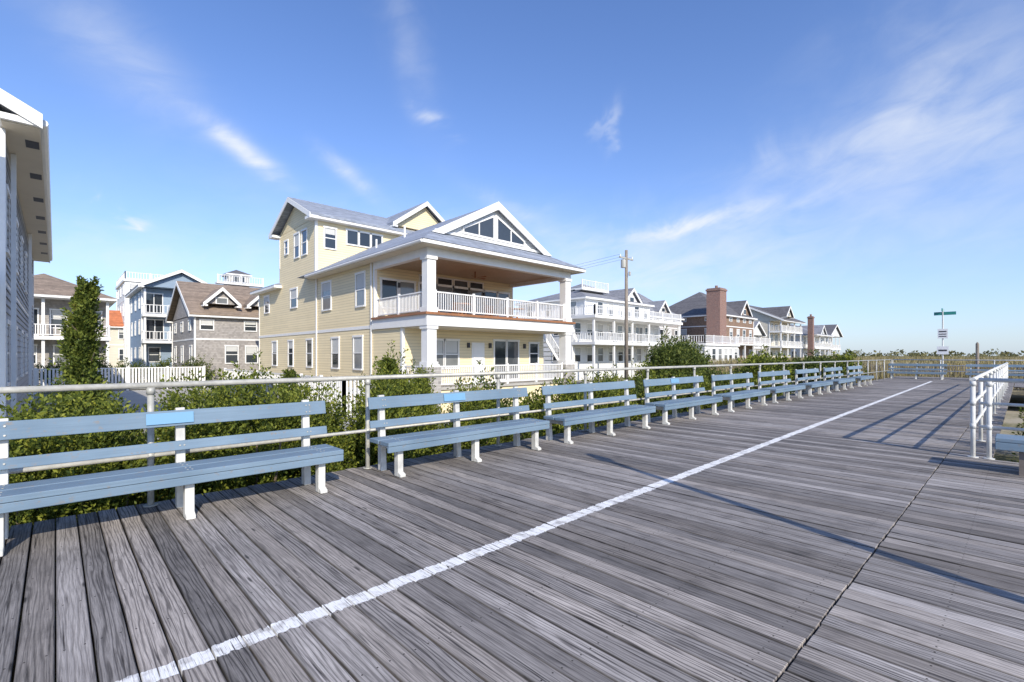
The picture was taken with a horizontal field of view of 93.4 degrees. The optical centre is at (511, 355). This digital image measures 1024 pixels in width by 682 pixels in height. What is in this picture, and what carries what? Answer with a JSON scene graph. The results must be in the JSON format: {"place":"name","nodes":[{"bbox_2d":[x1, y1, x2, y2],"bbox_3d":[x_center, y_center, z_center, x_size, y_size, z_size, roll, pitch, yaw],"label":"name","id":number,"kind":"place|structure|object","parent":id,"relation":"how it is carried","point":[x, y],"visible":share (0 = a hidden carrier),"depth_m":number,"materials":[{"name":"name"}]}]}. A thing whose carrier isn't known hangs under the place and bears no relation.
{"place":"outdoors","nodes":[
{"label":"outdoors","id":0,"kind":"place"},
{"bbox_2d":[102,387,452,450],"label":"concrete driveway","id":1,"kind":"structure","parent":0,"point":[136,397],"depth_m":30.20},
{"bbox_2d":[224,368,409,415],"bbox_3d":[-12.911,1.815,29.080,3.330,1.770,20.130,0,0,-43],"label":"garden fence","id":2,"kind":"object","parent":1,"relation":"on","point":[343,387],"visible":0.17,"depth_m":21.62,"materials":[{"name":"white paint"}]},
{"bbox_2d":[401,359,452,455],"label":"juniper bush","id":3,"kind":"object","parent":1,"relation":"on","point":[422,390],"visible":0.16,"depth_m":9.87,"materials":[{"name":"green plant"}]},
{"bbox_2d":[436,376,512,451],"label":"juniper bush","id":4,"kind":"object","parent":1,"relation":"on","point":[473,406],"visible":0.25,"depth_m":10.31,"materials":[{"name":"green plant"}]},
{"bbox_2d":[438,360,541,453],"bbox_3d":[-0.777,1.395,11.046,2.449,2.633,2.155,0,0,-43],"label":"juniper bush","id":5,"kind":"object","parent":1,"relation":"on","point":[502,403],"visible":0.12,"depth_m":11.06,"materials":[{"name":"green plant"}]},
{"bbox_2d":[390,259,551,283],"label":"porch ceiling","id":6,"kind":"structure","parent":0,"point":[455,269],"depth_m":27.75,"materials":[{"name":"wood"}]},
{"bbox_2d":[0,0,1023,355],"label":"sky","id":7,"kind":"structure","parent":0,"point":[857,166],"materials":[{"name":"blue"}]},
{"bbox_2d":[18,356,1023,681],"bbox_3d":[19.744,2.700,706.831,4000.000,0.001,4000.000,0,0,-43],"label":"ground","id":8,"kind":"structure","parent":0,"point":[1012,418],"depth_m":19.64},
{"bbox_2d":[0,128,5,416],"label":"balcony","id":9,"kind":"structure","parent":8,"relation":"on","point":[2,259],"depth_m":11.37,"materials":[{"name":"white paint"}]},
{"bbox_2d":[6,153,32,416],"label":"lap siding boards","id":10,"kind":"object","parent":8,"relation":"on","point":[22,317],"visible":0.33,"depth_m":16.91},
{"bbox_2d":[0,88,49,398],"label":"white trim","id":11,"kind":"structure","parent":8,"relation":"on","point":[29,115],"depth_m":12.88,"materials":[{"name":"paint"}]},
{"bbox_2d":[1,119,48,261],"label":"soffit","id":12,"kind":"structure","parent":11,"relation":"attached to","point":[29,161],"depth_m":14.79,"materials":[{"name":"metal"}]},
{"bbox_2d":[25,140,47,254],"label":"soffit vents","id":13,"kind":"object","parent":12,"relation":"in","point":[31,144],"visible":1,"depth_m":14.53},
{"bbox_2d":[11,120,52,416],"bbox_3d":[-19.113,-1.450,19.499,0.740,8.300,22.600,0,0,-43],"label":"gutter","id":14,"kind":"object","parent":8,"relation":"on","point":[45,147],"visible":0.72,"depth_m":12.84,"materials":[{"name":"white paint"}]},
{"bbox_2d":[0,384,119,620],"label":"juniper bush","id":15,"kind":"object","parent":8,"relation":"on","point":[17,449],"visible":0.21,"depth_m":4.90,"materials":[{"name":"green plant"}]},
{"bbox_2d":[34,298,105,385],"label":"walls","id":16,"kind":"structure","parent":8,"relation":"on","point":[53,304],"depth_m":41.64,"materials":[{"name":"grey wood"}]},
{"bbox_2d":[34,309,100,362],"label":"windows","id":17,"kind":"structure","parent":16,"relation":"attached to","point":[56,321],"depth_m":41.84,"materials":[{"name":"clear glass"}]},
{"bbox_2d":[0,356,146,468],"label":"juniper bush","id":18,"kind":"object","parent":8,"relation":"on","point":[60,399],"visible":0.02,"depth_m":6.39,"materials":[{"name":"green plant"}]},
{"bbox_2d":[34,294,116,385],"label":"white trim","id":19,"kind":"structure","parent":8,"relation":"on","point":[110,302],"depth_m":41.00,"materials":[{"name":"paint"}]},
{"bbox_2d":[34,273,116,298],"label":"roof","id":20,"kind":"structure","parent":19,"relation":"on","point":[47,284],"depth_m":41.77,"materials":[{"name":"brown"}]},
{"bbox_2d":[53,275,119,416],"bbox_3d":[-6.744,0.713,7.728,0.890,3.976,0.907,0,0,-22],"label":"cedar tree","id":21,"kind":"object","parent":8,"relation":"on","point":[79,333],"visible":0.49,"depth_m":7.54,"materials":[{"name":"green plant"}]},
{"bbox_2d":[12,516,164,681],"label":"boardwalk substructure","id":22,"kind":"object","parent":8,"relation":"on","point":[13,674],"depth_m":3.44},
{"bbox_2d":[0,376,1023,681],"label":"boardwalk","id":23,"kind":"structure","parent":22,"relation":"on","point":[868,532],"depth_m":3.46,"materials":[{"name":"grey wood"}]},
{"bbox_2d":[0,400,343,556],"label":"park bench","id":24,"kind":"object","parent":23,"relation":"on","point":[181,476],"visible":1,"depth_m":4.45,"materials":[{"name":"blue paint"}]},
{"bbox_2d":[0,359,891,507],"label":"pipe railing","id":25,"kind":"object","parent":23,"relation":"on","point":[150,387],"visible":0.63,"depth_m":5.95,"materials":[{"name":"metal"}]},
{"bbox_2d":[367,387,549,477],"bbox_3d":[-0.642,1.010,6.966,2.860,0.979,0.605,0,0,-43],"label":"park bench","id":26,"kind":"object","parent":23,"relation":"on","point":[456,435],"visible":1,"depth_m":6.77,"materials":[{"name":"blue paint"}]},
{"bbox_2d":[541,380,655,443],"bbox_3d":[1.712,1.010,9.179,2.860,0.979,0.605,0,0,-43],"label":"park bench","id":27,"kind":"object","parent":23,"relation":"on","point":[591,415],"visible":0.99,"depth_m":9.00,"materials":[{"name":"blue paint"}]},
{"bbox_2d":[643,375,722,424],"bbox_3d":[4.078,1.010,11.435,2.860,0.979,0.605,0,0,-43],"label":"park bench","id":28,"kind":"object","parent":23,"relation":"on","point":[674,404],"visible":0.97,"depth_m":11.28,"materials":[{"name":"blue paint"}]},
{"bbox_2d":[711,372,769,411],"bbox_3d":[6.518,1.010,13.731,2.860,0.979,0.605,0,0,-44],"label":"park bench","id":29,"kind":"object","parent":23,"relation":"on","point":[731,396],"visible":0.98,"depth_m":13.57,"materials":[{"name":"blue paint"}]},
{"bbox_2d":[758,370,805,402],"bbox_3d":[8.983,1.010,16.073,2.860,0.979,0.605,0,0,-43],"label":"park bench","id":30,"kind":"object","parent":23,"relation":"on","point":[785,388],"visible":0.98,"depth_m":15.89,"materials":[{"name":"blue paint"}]},
{"bbox_2d":[795,368,832,396],"bbox_3d":[11.603,1.010,18.541,2.860,0.979,0.605,0,0,-44],"label":"park bench","id":31,"kind":"object","parent":23,"relation":"on","point":[815,384],"visible":0.94,"depth_m":18.38,"materials":[{"name":"blue paint"}]},
{"bbox_2d":[823,367,854,390],"bbox_3d":[14.293,1.010,21.081,2.860,0.979,0.605,0,0,-44],"label":"park bench","id":32,"kind":"object","parent":23,"relation":"on","point":[839,381],"visible":0.97,"depth_m":20.88,"materials":[{"name":"blue paint"}]},
{"bbox_2d":[847,365,873,386],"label":"park bench","id":33,"kind":"object","parent":23,"relation":"on","point":[859,378],"visible":0.95,"depth_m":23.70,"materials":[{"name":"blue paint"}]},
{"bbox_2d":[887,363,946,379],"bbox_3d":[25.490,1.010,30.436,0.605,0.979,2.860,0,0,-43],"label":"park bench","id":34,"kind":"object","parent":23,"relation":"on","point":[916,373],"visible":0.96,"depth_m":30.50,"materials":[{"name":"blue paint"}]},
{"bbox_2d":[892,359,1023,378],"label":"pipe railing","id":35,"kind":"object","parent":23,"relation":"on","point":[955,365],"visible":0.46,"depth_m":29.64,"materials":[{"name":"metal"}]},
{"bbox_2d":[967,362,1008,457],"bbox_3d":[15.205,1.040,15.067,23.322,1.419,0.122,0,0,-43],"label":"pipe railing","id":36,"kind":"object","parent":23,"relation":"on","point":[999,388],"visible":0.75,"depth_m":8.41,"materials":[{"name":"metal"}]},
{"bbox_2d":[965,364,1023,380],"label":"park bench","id":37,"kind":"object","parent":23,"relation":"on","point":[970,374],"visible":0.56,"depth_m":28.29,"materials":[{"name":"blue paint"}]},
{"bbox_2d":[979,378,1023,459],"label":"pipe railing","id":38,"kind":"object","parent":23,"relation":"on","point":[989,403],"visible":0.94,"depth_m":6.95,"materials":[{"name":"metal"}]},
{"bbox_2d":[995,434,1023,475],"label":"backless bench","id":39,"kind":"object","parent":23,"relation":"on","point":[1006,442],"visible":1,"depth_m":6.04,"materials":[{"name":"blue paint"}]},
{"bbox_2d":[20,377,205,617],"bbox_3d":[-4.495,1.469,5.575,1.838,2.475,1.935,0,0,-21],"label":"juniper bush","id":40,"kind":"object","parent":8,"relation":"on","point":[108,439],"visible":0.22,"depth_m":5.40,"materials":[{"name":"green plant"}]},
{"bbox_2d":[109,326,123,373],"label":"walls","id":41,"kind":"structure","parent":8,"relation":"on","point":[113,355],"depth_m":66.55,"materials":[{"name":"beige"}]},
{"bbox_2d":[34,366,204,393],"bbox_3d":[-29.318,1.790,36.825,10.160,1.820,0.160,0,0,-43],"label":"vinyl fence","id":42,"kind":"object","parent":8,"relation":"on","point":[127,374],"visible":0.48,"depth_m":37.10,"materials":[{"name":"white paint"}]},
{"bbox_2d":[117,281,141,366],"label":"walls","id":43,"kind":"structure","parent":8,"relation":"on","point":[119,300],"depth_m":66.02,"materials":[{"name":"white"}]},
{"bbox_2d":[115,278,146,362],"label":"white trim","id":44,"kind":"structure","parent":8,"relation":"on","point":[124,308],"depth_m":66.05,"materials":[{"name":"paint"}]},
{"bbox_2d":[110,357,159,382],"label":"pine shrub","id":45,"kind":"object","parent":8,"relation":"on","point":[124,365],"visible":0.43,"depth_m":38.21,"materials":[{"name":"green plant"}]},
{"bbox_2d":[130,273,198,378],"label":"walls","id":46,"kind":"structure","parent":8,"relation":"on","point":[165,286],"depth_m":54.44,"materials":[{"name":"blue"}]},
{"bbox_2d":[131,293,171,360],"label":"windows","id":47,"kind":"structure","parent":46,"relation":"attached to","point":[154,299],"depth_m":53.73,"materials":[{"name":"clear glass"}]},
{"bbox_2d":[124,270,207,379],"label":"white trim","id":48,"kind":"structure","parent":8,"relation":"on","point":[140,286],"depth_m":53.50,"materials":[{"name":"paint"}]},
{"bbox_2d":[120,370,252,504],"bbox_3d":[-4.080,1.435,6.251,1.813,2.542,1.903,0,0,26],"label":"juniper bush","id":49,"kind":"object","parent":8,"relation":"on","point":[194,432],"visible":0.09,"depth_m":6.07,"materials":[{"name":"green plant"}]},
{"bbox_2d":[175,354,216,380],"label":"pine shrub","id":50,"kind":"object","parent":8,"relation":"on","point":[196,363],"visible":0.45,"depth_m":41.30,"materials":[{"name":"green plant"}]},
{"bbox_2d":[143,368,272,454],"bbox_3d":[-4.587,1.449,7.379,2.187,2.516,2.018,0,0,-10],"label":"juniper bush","id":51,"kind":"object","parent":8,"relation":"on","point":[194,391],"visible":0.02,"depth_m":7.28,"materials":[{"name":"green plant"}]},
{"bbox_2d":[165,281,258,375],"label":"white trim","id":52,"kind":"structure","parent":8,"relation":"on","point":[205,304],"depth_m":44.40,"materials":[{"name":"paint"}]},
{"bbox_2d":[173,291,258,381],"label":"walls","id":53,"kind":"structure","parent":8,"relation":"on","point":[228,328],"depth_m":44.36,"materials":[{"name":"grey wood"}]},
{"bbox_2d":[167,281,260,320],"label":"roof","id":54,"kind":"structure","parent":53,"relation":"on","point":[195,295],"depth_m":45.55,"materials":[{"name":"brown"}]},
{"bbox_2d":[175,298,256,362],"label":"windows","id":55,"kind":"structure","parent":53,"relation":"attached to","point":[249,358],"depth_m":44.51,"materials":[{"name":"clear glass"}]},
{"bbox_2d":[195,351,328,494],"bbox_3d":[-3.568,1.313,6.546,1.966,2.789,1.812,0,0,-43],"label":"juniper bush","id":56,"kind":"object","parent":8,"relation":"on","point":[247,399],"visible":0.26,"depth_m":6.26,"materials":[{"name":"green plant"}]},
{"bbox_2d":[259,372,349,435],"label":"juniper bush","id":57,"kind":"object","parent":8,"relation":"on","point":[282,388],"visible":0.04,"depth_m":8.10,"materials":[{"name":"green plant"}]},
{"bbox_2d":[254,374,364,480],"bbox_3d":[-3.017,1.499,7.122,1.817,2.460,2.014,0,0,7],"label":"juniper bush","id":58,"kind":"object","parent":8,"relation":"on","point":[335,441],"visible":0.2,"depth_m":7.02,"materials":[{"name":"green plant"}]},
{"bbox_2d":[329,363,429,469],"bbox_3d":[-2.147,1.415,7.734,1.772,2.585,1.681,0,0,4],"label":"juniper bush","id":59,"kind":"object","parent":8,"relation":"on","point":[390,413],"visible":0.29,"depth_m":7.43,"materials":[{"name":"green plant"}]},
{"bbox_2d":[342,340,437,457],"bbox_3d":[-2.234,1.208,8.715,1.871,2.995,1.807,0,0,4],"label":"juniper bush","id":60,"kind":"object","parent":8,"relation":"on","point":[408,391],"visible":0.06,"depth_m":8.70,"materials":[{"name":"green plant"}]},
{"bbox_2d":[260,207,562,412],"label":"walls","id":61,"kind":"structure","parent":8,"relation":"on","point":[281,317],"depth_m":30.61,"materials":[{"name":"beige"}]},
{"bbox_2d":[265,218,537,378],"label":"windows","id":62,"kind":"structure","parent":61,"relation":"attached to","point":[389,288],"depth_m":28.66,"materials":[{"name":"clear glass"}]},
{"bbox_2d":[265,228,456,353],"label":"blinds","id":63,"kind":"object","parent":62,"relation":"attached to","point":[451,346],"visible":0.64,"depth_m":27.10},
{"bbox_2d":[252,197,585,291],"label":"roof","id":64,"kind":"structure","parent":61,"relation":"on","point":[319,209],"depth_m":30.11,"materials":[{"name":"grey"}]},
{"bbox_2d":[441,379,563,389],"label":"porch floor","id":65,"kind":"structure","parent":61,"relation":"on","point":[511,383],"depth_m":25.71,"materials":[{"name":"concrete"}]},
{"bbox_2d":[376,290,564,384],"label":"porch railings","id":66,"kind":"object","parent":65,"relation":"on","point":[380,306],"visible":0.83,"depth_m":24.85,"materials":[{"name":"white paint"}]},
{"bbox_2d":[250,197,585,393],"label":"white trim","id":67,"kind":"structure","parent":8,"relation":"on","point":[428,324],"depth_m":26.37,"materials":[{"name":"paint"}]},
{"bbox_2d":[306,242,584,333],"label":"soffit","id":68,"kind":"structure","parent":67,"relation":"on","point":[386,256],"depth_m":24.88,"materials":[{"name":"wood"}]},
{"bbox_2d":[371,311,575,323],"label":"wood deck trim","id":69,"kind":"structure","parent":67,"relation":"on","point":[449,314],"depth_m":24.00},
{"bbox_2d":[447,210,538,253],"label":"pediment panel","id":70,"kind":"structure","parent":67,"relation":"attached to","point":[528,244],"depth_m":26.39,"materials":[{"name":"white"}]},
{"bbox_2d":[417,364,574,413],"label":"stone pier","id":71,"kind":"structure","parent":8,"relation":"on","point":[437,382],"depth_m":22.20,"materials":[{"name":"white stone"}]},
{"bbox_2d":[501,381,576,442],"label":"juniper bush","id":72,"kind":"object","parent":8,"relation":"on","point":[539,406],"visible":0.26,"depth_m":11.75,"materials":[{"name":"green plant"}]},
{"bbox_2d":[526,368,588,434],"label":"juniper bush","id":73,"kind":"object","parent":8,"relation":"on","point":[563,397],"visible":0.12,"depth_m":13.00,"materials":[{"name":"green plant"}]},
{"bbox_2d":[543,319,658,379],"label":"walls","id":74,"kind":"structure","parent":8,"relation":"on","point":[583,364],"depth_m":54.81,"materials":[{"name":"white"}]},
{"bbox_2d":[553,323,657,361],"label":"windows","id":75,"kind":"structure","parent":74,"relation":"attached to","point":[600,350],"depth_m":57.36,"materials":[{"name":"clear glass"}]},
{"bbox_2d":[577,366,631,426],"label":"juniper bush","id":76,"kind":"object","parent":8,"relation":"on","point":[600,393],"visible":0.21,"depth_m":14.05,"materials":[{"name":"green plant"}]},
{"bbox_2d":[539,314,682,379],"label":"white trim","id":77,"kind":"structure","parent":8,"relation":"on","point":[593,318],"depth_m":53.65,"materials":[{"name":"paint"}]},
{"bbox_2d":[514,279,654,318],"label":"storey","id":78,"kind":"object","parent":77,"relation":"on","point":[582,295],"visible":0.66,"depth_m":58.66,"materials":[{"name":"white"}]},
{"bbox_2d":[514,304,680,343],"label":"railings","id":79,"kind":"object","parent":77,"relation":"on","point":[642,314],"visible":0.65,"depth_m":52.64,"materials":[{"name":"white paint"}]},
{"bbox_2d":[594,361,644,423],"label":"juniper bush","id":80,"kind":"object","parent":8,"relation":"on","point":[621,392],"visible":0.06,"depth_m":15.73,"materials":[{"name":"green plant"}]},
{"bbox_2d":[621,355,680,414],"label":"juniper bush","id":81,"kind":"object","parent":8,"relation":"on","point":[643,374],"visible":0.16,"depth_m":18.09,"materials":[{"name":"green plant"}]},
{"bbox_2d":[629,375,683,420],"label":"juniper bush","id":82,"kind":"object","parent":8,"relation":"on","point":[638,390],"visible":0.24,"depth_m":16.26,"materials":[{"name":"green plant"}]},
{"bbox_2d":[635,330,696,390],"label":"pine shrub","id":83,"kind":"object","parent":8,"relation":"on","point":[662,356],"visible":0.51,"depth_m":26.15,"materials":[{"name":"green plant"}]},
{"bbox_2d":[650,300,684,335],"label":"white trim","id":84,"kind":"structure","parent":8,"relation":"on","point":[668,318],"depth_m":70.89,"materials":[{"name":"paint"}]},
{"bbox_2d":[637,293,683,318],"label":"roof","id":85,"kind":"structure","parent":84,"relation":"on","point":[657,304],"depth_m":71.01,"materials":[{"name":"grey"}]},
{"bbox_2d":[649,326,700,376],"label":"pine shrub","id":86,"kind":"object","parent":8,"relation":"on","point":[690,358],"visible":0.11,"depth_m":27.84,"materials":[{"name":"green plant"}]},
{"bbox_2d":[670,370,720,412],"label":"juniper bush","id":87,"kind":"object","parent":8,"relation":"on","point":[707,388],"visible":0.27,"depth_m":18.15,"materials":[{"name":"green plant"}]},
{"bbox_2d":[681,343,739,360],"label":"white trim","id":88,"kind":"structure","parent":8,"relation":"on","point":[713,344],"depth_m":62.26,"materials":[{"name":"paint"}]},
{"bbox_2d":[668,334,738,343],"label":"railings","id":89,"kind":"object","parent":88,"relation":"on","point":[722,339],"visible":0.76,"depth_m":62.13,"materials":[{"name":"white paint"}]},
{"bbox_2d":[695,361,729,405],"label":"juniper bush","id":90,"kind":"object","parent":8,"relation":"on","point":[710,371],"visible":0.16,"depth_m":20.93,"materials":[{"name":"green plant"}]},
{"bbox_2d":[705,285,726,343],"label":"brick chimney","id":91,"kind":"object","parent":8,"relation":"on","point":[716,311],"visible":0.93,"depth_m":70.49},
{"bbox_2d":[681,306,752,358],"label":"walls","id":92,"kind":"structure","parent":8,"relation":"on","point":[695,321],"depth_m":75.36,"materials":[{"name":"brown wood"}]},
{"bbox_2d":[669,292,757,318],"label":"roof","id":93,"kind":"structure","parent":92,"relation":"on","point":[694,304],"depth_m":78.00,"materials":[{"name":"grey"}]},
{"bbox_2d":[681,301,757,359],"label":"white trim","id":94,"kind":"structure","parent":8,"relation":"on","point":[730,316],"depth_m":76.32,"materials":[{"name":"paint"}]},
{"bbox_2d":[726,336,770,358],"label":"porch","id":95,"kind":"object","parent":8,"relation":"on","point":[754,340],"visible":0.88,"depth_m":75.09,"materials":[{"name":"white paint"}]},
{"bbox_2d":[733,350,794,384],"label":"pine shrub","id":96,"kind":"object","parent":8,"relation":"on","point":[753,369],"visible":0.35,"depth_m":28.70,"materials":[{"name":"green plant"}]},
{"bbox_2d":[742,368,791,401],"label":"juniper bush","id":97,"kind":"object","parent":8,"relation":"on","point":[764,386],"visible":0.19,"depth_m":21.89,"materials":[{"name":"green plant"}]},
{"bbox_2d":[750,309,795,358],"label":"walls","id":98,"kind":"structure","parent":8,"relation":"on","point":[764,320],"depth_m":93.43,"materials":[{"name":"beige"}]},
{"bbox_2d":[749,305,805,322],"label":"roof","id":99,"kind":"structure","parent":98,"relation":"on","point":[781,312],"depth_m":93.97,"materials":[{"name":"grey"}]},
{"bbox_2d":[750,306,805,358],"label":"white trim","id":100,"kind":"structure","parent":8,"relation":"on","point":[780,332],"depth_m":93.44,"materials":[{"name":"paint"}]},
{"bbox_2d":[791,325,833,357],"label":"white trim","id":101,"kind":"structure","parent":8,"relation":"on","point":[824,336],"depth_m":108.11,"materials":[{"name":"paint"}]},
{"bbox_2d":[792,349,849,388],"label":"pine shrub","id":102,"kind":"object","parent":8,"relation":"on","point":[817,365],"visible":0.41,"depth_m":34.13,"materials":[{"name":"green plant"}]},
{"bbox_2d":[828,349,869,385],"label":"pine shrub","id":103,"kind":"object","parent":8,"relation":"on","point":[847,356],"visible":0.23,"depth_m":37.84,"materials":[{"name":"green plant"}]},
{"bbox_2d":[934,308,955,378],"bbox_3d":[27.204,-0.110,30.386,0.825,5.620,0.809,0,0,7],"label":"street sign","id":104,"kind":"object","parent":8,"relation":"on","point":[942,334],"visible":0.93,"depth_m":30.37,"materials":[{"name":"metal"}]},
{"bbox_2d":[706,356,1023,398],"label":"dune","id":105,"kind":"structure","parent":0,"point":[1017,394],"depth_m":32.23,"materials":[{"name":"beige plant"}]},
{"bbox_2d":[634,356,1023,389],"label":"dune grass","id":106,"kind":"structure","parent":105,"relation":"on","point":[948,360],"depth_m":43.14,"materials":[{"name":"plant"}]},
{"bbox_2d":[710,362,1022,389],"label":"sand fence","id":107,"kind":"object","parent":105,"relation":"on","point":[902,367],"visible":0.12,"depth_m":35.95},
{"bbox_2d":[833,348,1023,357],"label":"distant trees","id":108,"kind":"object","parent":105,"relation":"on","point":[958,354],"visible":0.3,"depth_m":155.23,"materials":[{"name":"green plant"}]},
{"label":"street","id":109,"kind":"structure","parent":0,"visible":0},
{"bbox_2d":[578,250,632,379],"bbox_3d":[-11.657,-2.700,58.901,1.800,10.800,60.390,0,0,-43],"label":"utility pole","id":110,"kind":"object","parent":109,"relation":"on","point":[624,261],"visible":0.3,"depth_m":37.13,"materials":[{"name":"brown wood"}]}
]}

